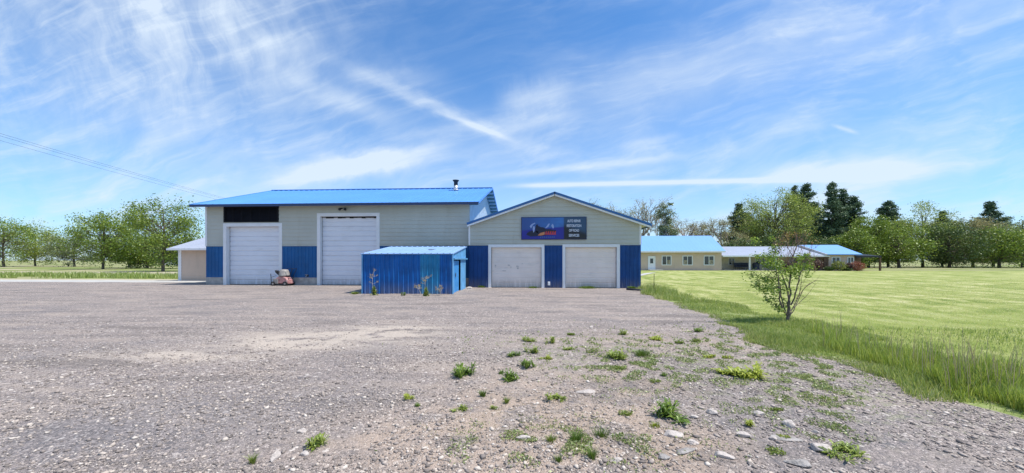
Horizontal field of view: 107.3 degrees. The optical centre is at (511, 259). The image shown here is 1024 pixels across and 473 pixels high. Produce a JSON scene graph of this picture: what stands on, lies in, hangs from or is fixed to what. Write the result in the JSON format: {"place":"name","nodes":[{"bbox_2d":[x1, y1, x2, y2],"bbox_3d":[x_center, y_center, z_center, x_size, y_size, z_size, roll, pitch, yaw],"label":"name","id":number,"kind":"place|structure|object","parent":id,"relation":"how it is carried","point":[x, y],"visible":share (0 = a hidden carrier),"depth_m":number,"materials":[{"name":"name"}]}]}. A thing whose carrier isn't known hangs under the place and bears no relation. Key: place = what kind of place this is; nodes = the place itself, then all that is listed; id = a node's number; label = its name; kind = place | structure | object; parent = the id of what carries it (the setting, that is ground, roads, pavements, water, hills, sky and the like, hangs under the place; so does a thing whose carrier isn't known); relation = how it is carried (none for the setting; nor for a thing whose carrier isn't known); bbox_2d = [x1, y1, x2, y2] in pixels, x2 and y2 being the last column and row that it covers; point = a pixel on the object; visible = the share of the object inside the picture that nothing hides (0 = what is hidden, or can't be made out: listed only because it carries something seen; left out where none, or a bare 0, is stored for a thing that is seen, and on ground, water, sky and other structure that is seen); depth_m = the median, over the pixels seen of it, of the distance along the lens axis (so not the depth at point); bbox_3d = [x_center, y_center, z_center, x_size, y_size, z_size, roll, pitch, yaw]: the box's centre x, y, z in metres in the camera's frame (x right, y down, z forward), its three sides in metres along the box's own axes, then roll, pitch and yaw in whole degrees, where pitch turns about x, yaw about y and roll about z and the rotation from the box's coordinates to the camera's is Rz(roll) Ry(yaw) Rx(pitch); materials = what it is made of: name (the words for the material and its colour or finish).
{"place":"outdoors","nodes":[
{"label":"outdoors","id":0,"kind":"place"},
{"bbox_2d":[0,270,177,278],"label":"field grass","id":1,"kind":"structure","parent":0,"point":[114,275],"depth_m":35.43,"materials":[{"name":"plant"}]},
{"bbox_2d":[0,280,205,281],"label":"concrete apron","id":2,"kind":"object","parent":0,"point":[99,281],"visible":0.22,"depth_m":27.70,"materials":[{"name":"concrete"}]},
{"bbox_2d":[0,282,1023,472],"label":"gravel yard","id":3,"kind":"structure","parent":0,"point":[134,304],"depth_m":5.02,"materials":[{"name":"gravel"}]},
{"bbox_2d":[242,449,258,463],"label":"grass tuft","id":4,"kind":"object","parent":3,"relation":"on","point":[253,459],"visible":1,"depth_m":2.97,"materials":[{"name":"plant"}]},
{"bbox_2d":[270,450,280,461],"bbox_3d":[-1.912,1.593,3.041,0.052,0.096,0.113,0,0,4],"label":"loose rock","id":5,"kind":"object","parent":3,"relation":"on","point":[276,455],"visible":0.8,"depth_m":3.02,"materials":[{"name":"stone"}]},
{"bbox_2d":[270,268,296,285],"bbox_3d":[-13.797,1.019,22.795,1.358,1.058,0.752,0,0,4],"label":"yard machine","id":6,"kind":"object","parent":3,"relation":"on","point":[283,278],"visible":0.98,"depth_m":22.56,"materials":[{"name":"red metal"}]},
{"bbox_2d":[305,432,328,451],"bbox_3d":[-1.700,1.560,3.272,0.213,0.101,0.213,0,0,34],"label":"leafy weed","id":7,"kind":"object","parent":3,"relation":"on","point":[319,438],"visible":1,"depth_m":3.26,"materials":[{"name":"plant"}]},
{"bbox_2d":[370,268,377,294],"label":"dry thistle","id":8,"kind":"object","parent":3,"relation":"on","point":[373,291],"visible":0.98,"depth_m":17.06,"materials":[{"name":"plant"}]},
{"bbox_2d":[361,246,467,293],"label":"metal shed","id":9,"kind":"structure","parent":3,"relation":"on","point":[401,269],"depth_m":17.80,"materials":[{"name":"metal"}]},
{"bbox_2d":[454,261,458,292],"bbox_3d":[-2.759,0.825,18.735,0.060,1.570,1.420,0,0,4],"label":"sliding door","id":10,"kind":"structure","parent":9,"relation":"in","point":[456,263],"depth_m":18.87,"materials":[{"name":"blue metal"}]},
{"bbox_2d":[449,404,467,412],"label":"leafy weed","id":11,"kind":"object","parent":3,"relation":"on","point":[461,407],"visible":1,"depth_m":4.00,"materials":[{"name":"plant"}]},
{"bbox_2d":[450,361,475,378],"bbox_3d":[-0.678,1.511,5.230,0.377,0.190,0.478,0,0,35],"label":"leafy weed","id":12,"kind":"object","parent":3,"relation":"on","point":[460,371],"visible":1,"depth_m":5.20,"materials":[{"name":"plant"}]},
{"bbox_2d":[500,368,519,381],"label":"leafy weed","id":13,"kind":"object","parent":3,"relation":"on","point":[510,376],"visible":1,"depth_m":5.02,"materials":[{"name":"plant"}]},
{"bbox_2d":[519,358,537,368],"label":"leafy weed","id":14,"kind":"object","parent":3,"relation":"on","point":[526,364],"visible":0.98,"depth_m":5.56,"materials":[{"name":"plant"}]},
{"bbox_2d":[523,346,538,353],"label":"leafy weed","id":15,"kind":"object","parent":3,"relation":"on","point":[534,350],"visible":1,"depth_m":6.46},
{"bbox_2d":[541,432,559,442],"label":"grass tuft","id":16,"kind":"object","parent":3,"relation":"on","point":[550,439],"visible":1,"depth_m":3.30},
{"bbox_2d":[544,392,566,402],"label":"leafy weed","id":17,"kind":"object","parent":3,"relation":"on","point":[557,396],"visible":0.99,"depth_m":4.29,"materials":[{"name":"plant"}]},
{"bbox_2d":[467,192,651,287],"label":"gabled garage","id":18,"kind":"structure","parent":3,"relation":"on","point":[606,253],"depth_m":21.91,"materials":[{"name":"metal"}]},
{"bbox_2d":[488,244,543,287],"bbox_3d":[0.251,0.385,22.109,3.280,2.570,0.235,0,0,4],"label":"garage door","id":19,"kind":"structure","parent":18,"relation":"in","point":[509,265],"depth_m":22.17,"materials":[{"name":"metal"}]},
{"bbox_2d":[521,217,586,239],"bbox_3d":[2.416,-1.830,21.835,3.769,1.313,0.059,0,0,4],"label":"shop sign","id":20,"kind":"object","parent":18,"relation":"attached to","point":[553,228],"visible":1,"depth_m":21.81,"materials":[{"name":"plastic"}]},
{"bbox_2d":[562,244,619,287],"bbox_3d":[4.567,0.385,21.844,3.277,2.570,0.235,0,0,4],"label":"garage door","id":21,"kind":"structure","parent":18,"relation":"in","point":[594,265],"depth_m":21.90,"materials":[{"name":"metal"}]},
{"bbox_2d":[563,427,586,441],"bbox_3d":[0.566,1.526,3.290,0.213,0.122,0.244,0,0,-30],"label":"grass tuft","id":22,"kind":"object","parent":3,"relation":"on","point":[575,437],"visible":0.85,"depth_m":3.29,"materials":[{"name":"plant"}]},
{"bbox_2d":[576,389,595,393],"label":"loose rock","id":23,"kind":"object","parent":3,"relation":"on","point":[589,391],"visible":0.92,"depth_m":4.52,"materials":[{"name":"stone"}]},
{"bbox_2d":[584,440,598,459],"bbox_3d":[0.634,1.535,3.011,0.183,0.106,0.195,0,0,4],"label":"grass tuft","id":24,"kind":"object","parent":3,"relation":"on","point":[591,454],"visible":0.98,"depth_m":3.01,"materials":[{"name":"plant"}]},
{"bbox_2d":[365,354,821,468],"bbox_3d":[0.866,1.589,4.863,4.748,0.080,4.947,0,0,29],"label":"dry straw","id":25,"kind":"object","parent":3,"relation":"on","point":[567,421],"visible":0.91,"depth_m":3.69,"materials":[{"name":"plant"}]},
{"bbox_2d":[589,425,609,438],"bbox_3d":[0.789,1.548,3.386,0.228,0.089,0.176,0,0,16],"label":"grass tuft","id":26,"kind":"object","parent":3,"relation":"on","point":[602,433],"visible":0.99,"depth_m":3.39,"materials":[{"name":"plant"}]},
{"bbox_2d":[606,348,629,359],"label":"leafy weed","id":27,"kind":"object","parent":3,"relation":"on","point":[614,354],"visible":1,"depth_m":6.04,"materials":[{"name":"plant"}]},
{"bbox_2d":[617,410,632,415],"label":"weed","id":28,"kind":"object","parent":3,"relation":"on","point":[625,412],"visible":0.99,"depth_m":3.89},
{"bbox_2d":[375,319,891,472],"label":"creeping weeds","id":29,"kind":"object","parent":3,"relation":"on","point":[798,375],"visible":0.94,"depth_m":4.85,"materials":[{"name":"plant"}]},
{"bbox_2d":[633,348,654,356],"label":"grass tuft","id":30,"kind":"object","parent":3,"relation":"on","point":[639,353],"visible":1,"depth_m":6.24,"materials":[{"name":"plant"}]},
{"bbox_2d":[658,453,670,459],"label":"loose rock","id":31,"kind":"object","parent":3,"relation":"on","point":[661,456],"visible":0.97,"depth_m":3.00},
{"bbox_2d":[647,397,690,423],"bbox_3d":[1.639,1.538,3.848,0.415,0.143,0.430,0,0,42],"label":"leafy weed","id":32,"kind":"object","parent":3,"relation":"on","point":[667,409],"visible":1,"depth_m":3.84,"materials":[{"name":"plant"}]},
{"bbox_2d":[664,430,683,437],"bbox_3d":[1.475,1.585,3.433,0.167,0.047,0.118,0,0,34],"label":"loose rock","id":33,"kind":"object","parent":3,"relation":"on","point":[671,433],"visible":0.94,"depth_m":3.41,"materials":[{"name":"stone"}]},
{"bbox_2d":[676,447,694,453],"bbox_3d":[1.431,1.582,3.125,0.192,0.046,0.081,0,0,-26],"label":"loose rock","id":34,"kind":"object","parent":3,"relation":"on","point":[682,451],"visible":0.98,"depth_m":3.10,"materials":[{"name":"stone"}]},
{"bbox_2d":[706,408,717,414],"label":"loose rock","id":35,"kind":"object","parent":3,"relation":"on","point":[711,411],"visible":0.99,"depth_m":3.94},
{"bbox_2d":[714,451,734,458],"bbox_3d":[1.720,1.581,3.053,0.149,0.045,0.068,0,0,18],"label":"loose rock","id":36,"kind":"object","parent":3,"relation":"on","point":[721,454],"visible":0.98,"depth_m":3.04,"materials":[{"name":"stone"}]},
{"bbox_2d":[711,367,741,374],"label":"leafy weed","id":37,"kind":"object","parent":3,"relation":"on","point":[723,372],"visible":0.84,"depth_m":5.28,"materials":[{"name":"plant"}]},
{"bbox_2d":[736,431,750,437],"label":"loose rock","id":38,"kind":"object","parent":3,"relation":"on","point":[743,434],"visible":0.97,"depth_m":3.42,"materials":[{"name":"stone"}]},
{"bbox_2d":[726,361,769,379],"bbox_3d":[3.243,1.518,5.197,0.588,0.158,0.531,0,0,4],"label":"leafy weed","id":39,"kind":"object","parent":3,"relation":"on","point":[754,373],"visible":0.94,"depth_m":5.11,"materials":[{"name":"plant"}]},
{"bbox_2d":[765,445,785,455],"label":"weed","id":40,"kind":"object","parent":3,"relation":"on","point":[774,451],"visible":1,"depth_m":3.13,"materials":[{"name":"plant"}]},
{"bbox_2d":[771,435,802,440],"bbox_3d":[2.461,1.605,3.394,0.243,0.024,0.118,0,0,4],"label":"loose rock","id":41,"kind":"object","parent":3,"relation":"on","point":[787,439],"visible":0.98,"depth_m":3.37,"materials":[{"name":"stone"}]},
{"bbox_2d":[782,419,795,427],"bbox_3d":[2.680,1.589,3.650,0.119,0.076,0.094,0,0,32],"label":"loose rock","id":42,"kind":"object","parent":3,"relation":"on","point":[788,423],"visible":0.96,"depth_m":3.63,"materials":[{"name":"stone"}]},
{"bbox_2d":[783,459,811,467],"bbox_3d":[2.243,1.594,2.961,0.188,0.057,0.090,0,0,34],"label":"loose rock","id":43,"kind":"object","parent":3,"relation":"on","point":[804,463],"visible":0.98,"depth_m":2.94,"materials":[{"name":"stone"}]},
{"bbox_2d":[810,443,831,452],"bbox_3d":[2.631,1.600,3.193,0.163,0.081,0.116,0,0,4],"label":"loose rock","id":44,"kind":"object","parent":3,"relation":"on","point":[814,446],"visible":0.78,"depth_m":3.18,"materials":[{"name":"stone"}]},
{"bbox_2d":[814,394,837,401],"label":"weed","id":45,"kind":"object","parent":3,"relation":"on","point":[824,397],"visible":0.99,"depth_m":4.27,"materials":[{"name":"plant"}]},
{"bbox_2d":[818,439,869,464],"bbox_3d":[2.760,1.575,3.132,0.399,0.089,0.337,0,0,-11],"label":"leafy weed","id":46,"kind":"object","parent":3,"relation":"on","point":[843,446],"visible":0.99,"depth_m":3.13,"materials":[{"name":"plant"}]},
{"bbox_2d":[0,260,1023,279],"bbox_3d":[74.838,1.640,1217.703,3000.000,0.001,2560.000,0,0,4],"label":"ground","id":47,"kind":"structure","parent":0,"point":[29,267],"depth_m":71.57,"materials":[{"name":"plant"}]},
{"bbox_2d":[0,216,61,266],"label":"tree","id":48,"kind":"object","parent":47,"relation":"on","point":[4,235],"visible":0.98,"depth_m":87.99,"materials":[{"name":"green plant"}]},
{"bbox_2d":[5,218,68,265],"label":"cottonwood tree","id":49,"kind":"object","parent":47,"relation":"on","point":[37,253],"visible":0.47,"depth_m":97.02,"materials":[{"name":"green plant"}]},
{"bbox_2d":[21,227,100,266],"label":"tree","id":50,"kind":"object","parent":47,"relation":"on","point":[60,257],"visible":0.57,"depth_m":89.12,"materials":[{"name":"green plant"}]},
{"bbox_2d":[47,208,145,268],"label":"cottonwood tree","id":51,"kind":"object","parent":47,"relation":"on","point":[104,248],"visible":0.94,"depth_m":65.29,"materials":[{"name":"green plant"}]},
{"bbox_2d":[92,219,160,267],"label":"tree","id":52,"kind":"object","parent":47,"relation":"on","point":[126,241],"visible":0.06,"depth_m":78.07,"materials":[{"name":"green plant"}]},
{"bbox_2d":[108,236,167,268],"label":"tree","id":53,"kind":"object","parent":47,"relation":"on","point":[132,256],"visible":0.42,"depth_m":70.76,"materials":[{"name":"green plant"}]},
{"bbox_2d":[100,193,215,271],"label":"cottonwood tree","id":54,"kind":"object","parent":47,"relation":"on","point":[141,219],"visible":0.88,"depth_m":52.50,"materials":[{"name":"green plant"}]},
{"bbox_2d":[146,236,200,267],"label":"shade tree","id":55,"kind":"object","parent":47,"relation":"on","point":[176,259],"visible":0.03,"depth_m":67.72,"materials":[{"name":"green plant"}]},
{"bbox_2d":[166,237,205,280],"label":"tan annexe","id":56,"kind":"structure","parent":47,"relation":"on","point":[192,260],"depth_m":29.05,"materials":[{"name":"paint"}]},
{"bbox_2d":[189,179,497,286],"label":"long workshop","id":57,"kind":"structure","parent":47,"relation":"on","point":[317,236],"depth_m":23.31,"materials":[{"name":"metal"}]},
{"bbox_2d":[223,223,281,284],"bbox_3d":[-16.109,-0.340,23.565,3.822,3.871,0.335,0,0,4],"label":"garage door","id":58,"kind":"structure","parent":57,"relation":"in","point":[252,252],"depth_m":23.68,"materials":[{"name":"metal"}]},
{"bbox_2d":[317,213,379,284],"bbox_3d":[-10.005,-0.636,23.170,3.935,4.463,0.295,0,0,4],"label":"garage door","id":59,"kind":"structure","parent":57,"relation":"in","point":[341,242],"depth_m":23.28,"materials":[{"name":"metal"}]},
{"bbox_2d":[79,256,1019,262],"bbox_3d":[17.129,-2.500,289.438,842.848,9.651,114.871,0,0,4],"label":"woods","id":60,"kind":"object","parent":47,"relation":"on","point":[866,259],"visible":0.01,"depth_m":231.88,"materials":[{"name":"green plant"}]},
{"bbox_2d":[589,199,632,216],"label":"budding tree","id":61,"kind":"object","parent":47,"relation":"on","point":[610,207],"visible":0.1,"depth_m":77.28,"materials":[{"name":"grey plant"}]},
{"bbox_2d":[623,196,678,235],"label":"budding tree","id":62,"kind":"object","parent":47,"relation":"on","point":[644,215],"visible":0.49,"depth_m":75.05,"materials":[{"name":"grey plant"}]},
{"bbox_2d":[644,208,669,235],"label":"budding tree","id":63,"kind":"object","parent":47,"relation":"on","point":[648,234],"visible":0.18,"depth_m":87.23,"materials":[{"name":"grey plant"}]},
{"bbox_2d":[653,200,681,235],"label":"poplar tree","id":64,"kind":"object","parent":47,"relation":"on","point":[665,230],"visible":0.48,"depth_m":70.97,"materials":[{"name":"green plant"}]},
{"bbox_2d":[641,236,725,270],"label":"blue roofed house","id":65,"kind":"structure","parent":47,"relation":"on","point":[660,253],"depth_m":58.66,"materials":[{"name":"beige"}]},
{"bbox_2d":[648,256,654,268],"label":"front door","id":66,"kind":"structure","parent":65,"relation":"in","point":[651,259],"depth_m":58.73,"materials":[{"name":"white paint"}]},
{"bbox_2d":[662,256,671,264],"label":"window","id":67,"kind":"structure","parent":65,"relation":"in","point":[666,260],"depth_m":58.60,"materials":[{"name":"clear glass"}]},
{"bbox_2d":[682,256,692,264],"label":"window","id":68,"kind":"structure","parent":65,"relation":"in","point":[686,260],"depth_m":58.42,"materials":[{"name":"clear glass"}]},
{"bbox_2d":[704,256,713,264],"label":"window","id":69,"kind":"structure","parent":65,"relation":"in","point":[708,260],"depth_m":58.23,"materials":[{"name":"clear glass"}]},
{"bbox_2d":[659,215,708,235],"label":"bare tree","id":70,"kind":"object","parent":47,"relation":"on","point":[687,230],"visible":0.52,"depth_m":81.32,"materials":[{"name":"grey plant"}]},
{"bbox_2d":[691,223,732,245],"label":"budding tree","id":71,"kind":"object","parent":47,"relation":"on","point":[697,233],"visible":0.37,"depth_m":78.00,"materials":[{"name":"grey plant"}]},
{"bbox_2d":[693,217,750,246],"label":"budding tree","id":72,"kind":"object","parent":47,"relation":"on","point":[721,223],"visible":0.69,"depth_m":77.32,"materials":[{"name":"green plant"}]},
{"bbox_2d":[714,202,753,246],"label":"pine tree","id":73,"kind":"object","parent":47,"relation":"on","point":[737,205],"visible":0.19,"depth_m":88.27,"materials":[{"name":"green plant"}]},
{"bbox_2d":[721,233,763,246],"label":"understory tree","id":74,"kind":"object","parent":47,"relation":"on","point":[746,244],"visible":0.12,"depth_m":70.62,"materials":[{"name":"green plant"}]},
{"bbox_2d":[729,214,766,243],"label":"willow tree","id":75,"kind":"object","parent":47,"relation":"on","point":[743,233],"visible":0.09,"depth_m":84.61,"materials":[{"name":"green plant"}]},
{"bbox_2d":[722,246,829,270],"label":"grey roofed porch","id":76,"kind":"object","parent":47,"relation":"on","point":[731,256],"visible":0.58,"depth_m":60.53,"materials":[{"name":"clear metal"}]},
{"bbox_2d":[753,230,800,246],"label":"understory tree","id":77,"kind":"object","parent":47,"relation":"on","point":[765,242],"visible":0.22,"depth_m":74.41,"materials":[{"name":"green plant"}]},
{"bbox_2d":[728,186,827,245],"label":"willow tree","id":78,"kind":"object","parent":47,"relation":"on","point":[803,219],"visible":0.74,"depth_m":79.20,"materials":[{"name":"green plant"}]},
{"bbox_2d":[781,185,803,229],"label":"pine tree","id":79,"kind":"object","parent":47,"relation":"on","point":[793,188],"visible":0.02,"depth_m":97.48,"materials":[{"name":"green plant"}]},
{"bbox_2d":[780,182,830,242],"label":"pine tree","id":80,"kind":"object","parent":47,"relation":"on","point":[803,193],"visible":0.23,"depth_m":90.79,"materials":[{"name":"green plant"}]},
{"bbox_2d":[782,235,833,245],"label":"understory tree","id":81,"kind":"object","parent":47,"relation":"on","point":[808,241],"visible":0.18,"depth_m":74.58,"materials":[{"name":"green plant"}]},
{"bbox_2d":[811,259,823,270],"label":"garden shrub","id":82,"kind":"object","parent":47,"relation":"on","point":[818,264],"visible":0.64,"depth_m":56.46,"materials":[{"name":"red plant"}]},
{"bbox_2d":[807,236,845,247],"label":"understory tree","id":83,"kind":"object","parent":47,"relation":"on","point":[823,242],"visible":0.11,"depth_m":71.92,"materials":[{"name":"green plant"}]},
{"bbox_2d":[807,181,855,239],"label":"pine tree","id":84,"kind":"object","parent":47,"relation":"on","point":[833,206],"visible":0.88,"depth_m":81.28,"materials":[{"name":"green plant"}]},
{"bbox_2d":[818,188,866,243],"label":"pine tree","id":85,"kind":"object","parent":47,"relation":"on","point":[843,197],"visible":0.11,"depth_m":86.86,"materials":[{"name":"green plant"}]},
{"bbox_2d":[825,234,881,262],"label":"understory tree","id":86,"kind":"object","parent":47,"relation":"on","point":[862,250],"visible":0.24,"depth_m":73.96,"materials":[{"name":"green plant"}]},
{"bbox_2d":[836,195,882,260],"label":"pine tree","id":87,"kind":"object","parent":47,"relation":"on","point":[852,201],"visible":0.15,"depth_m":84.72,"materials":[{"name":"green plant"}]},
{"bbox_2d":[830,224,890,264],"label":"shade tree","id":88,"kind":"object","parent":47,"relation":"on","point":[864,236],"visible":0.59,"depth_m":73.39,"materials":[{"name":"green plant"}]},
{"bbox_2d":[843,211,903,267],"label":"shade tree","id":89,"kind":"object","parent":47,"relation":"on","point":[884,223],"visible":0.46,"depth_m":77.79,"materials":[{"name":"green plant"}]},
{"bbox_2d":[874,200,915,266],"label":"pine tree","id":90,"kind":"object","parent":47,"relation":"on","point":[890,207],"visible":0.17,"depth_m":88.99,"materials":[{"name":"green plant"}]},
{"bbox_2d":[869,216,946,267],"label":"belt tree","id":91,"kind":"object","parent":47,"relation":"on","point":[904,252],"visible":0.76,"depth_m":75.75,"materials":[{"name":"green plant"}]},
{"bbox_2d":[881,200,973,266],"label":"belt tree","id":92,"kind":"object","parent":47,"relation":"on","point":[912,223],"visible":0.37,"depth_m":83.38,"materials":[{"name":"green plant"}]},
{"bbox_2d":[925,210,959,266],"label":"pine tree","id":93,"kind":"object","parent":47,"relation":"on","point":[944,225],"visible":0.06,"depth_m":91.49,"materials":[{"name":"green plant"}]},
{"bbox_2d":[909,215,1006,267],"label":"belt tree","id":94,"kind":"object","parent":47,"relation":"on","point":[943,258],"visible":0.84,"depth_m":76.86,"materials":[{"name":"green plant"}]},
{"bbox_2d":[946,214,1013,266],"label":"belt tree","id":95,"kind":"object","parent":47,"relation":"on","point":[978,223],"visible":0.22,"depth_m":84.60,"materials":[{"name":"green plant"}]},
{"bbox_2d":[947,223,1023,267],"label":"belt tree","id":96,"kind":"object","parent":47,"relation":"on","point":[1016,240],"visible":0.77,"depth_m":76.27,"materials":[{"name":"green plant"}]},
{"bbox_2d":[966,201,1015,266],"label":"pine tree","id":97,"kind":"object","parent":47,"relation":"on","point":[989,207],"visible":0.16,"depth_m":92.27,"materials":[{"name":"green plant"}]},
{"bbox_2d":[986,211,1023,266],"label":"belt tree","id":98,"kind":"object","parent":47,"relation":"on","point":[1017,225],"visible":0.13,"depth_m":83.23,"materials":[{"name":"green plant"}]},
{"bbox_2d":[0,0,1023,259],"label":"sky","id":99,"kind":"structure","parent":0,"point":[705,105],"materials":[{"name":"blue"}]},
{"bbox_2d":[641,270,1023,372],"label":"lawn","id":100,"kind":"structure","parent":0,"point":[687,277],"depth_m":15.97,"materials":[{"name":"plant"}]},
{"bbox_2d":[740,227,820,321],"bbox_3d":[7.095,0.393,9.858,2.190,2.543,1.209,0,0,4],"label":"young tree","id":101,"kind":"object","parent":100,"relation":"on","point":[794,271],"visible":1,"depth_m":9.84,"materials":[{"name":"green plant"}]},
{"bbox_2d":[636,282,1023,433],"bbox_3d":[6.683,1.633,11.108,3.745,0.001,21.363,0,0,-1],"label":"grass verge","id":102,"kind":"object","parent":100,"relation":"on","point":[1001,409],"depth_m":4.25,"materials":[{"name":"plant"}]},
{"bbox_2d":[811,306,1023,402],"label":"seed stalks","id":103,"kind":"object","parent":102,"relation":"on","point":[953,350],"visible":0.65,"depth_m":5.07,"materials":[{"name":"plant"}]},
{"bbox_2d":[831,260,846,270],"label":"garden shrub","id":104,"kind":"object","parent":100,"relation":"on","point":[839,264],"visible":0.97,"depth_m":55.56,"materials":[{"name":"green plant"}]},
{"bbox_2d":[851,261,867,270],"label":"garden shrub","id":105,"kind":"object","parent":100,"relation":"on","point":[859,265],"visible":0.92,"depth_m":55.29,"materials":[{"name":"red plant"}]},
{"bbox_2d":[797,245,881,270],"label":"tan end house","id":106,"kind":"structure","parent":0,"point":[836,253],"depth_m":57.52,"materials":[{"name":"metal"}]},
{"bbox_2d":[804,319,1023,412],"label":"tall grass","id":107,"kind":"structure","parent":0,"point":[1013,398],"depth_m":5.09,"materials":[{"name":"plant"}]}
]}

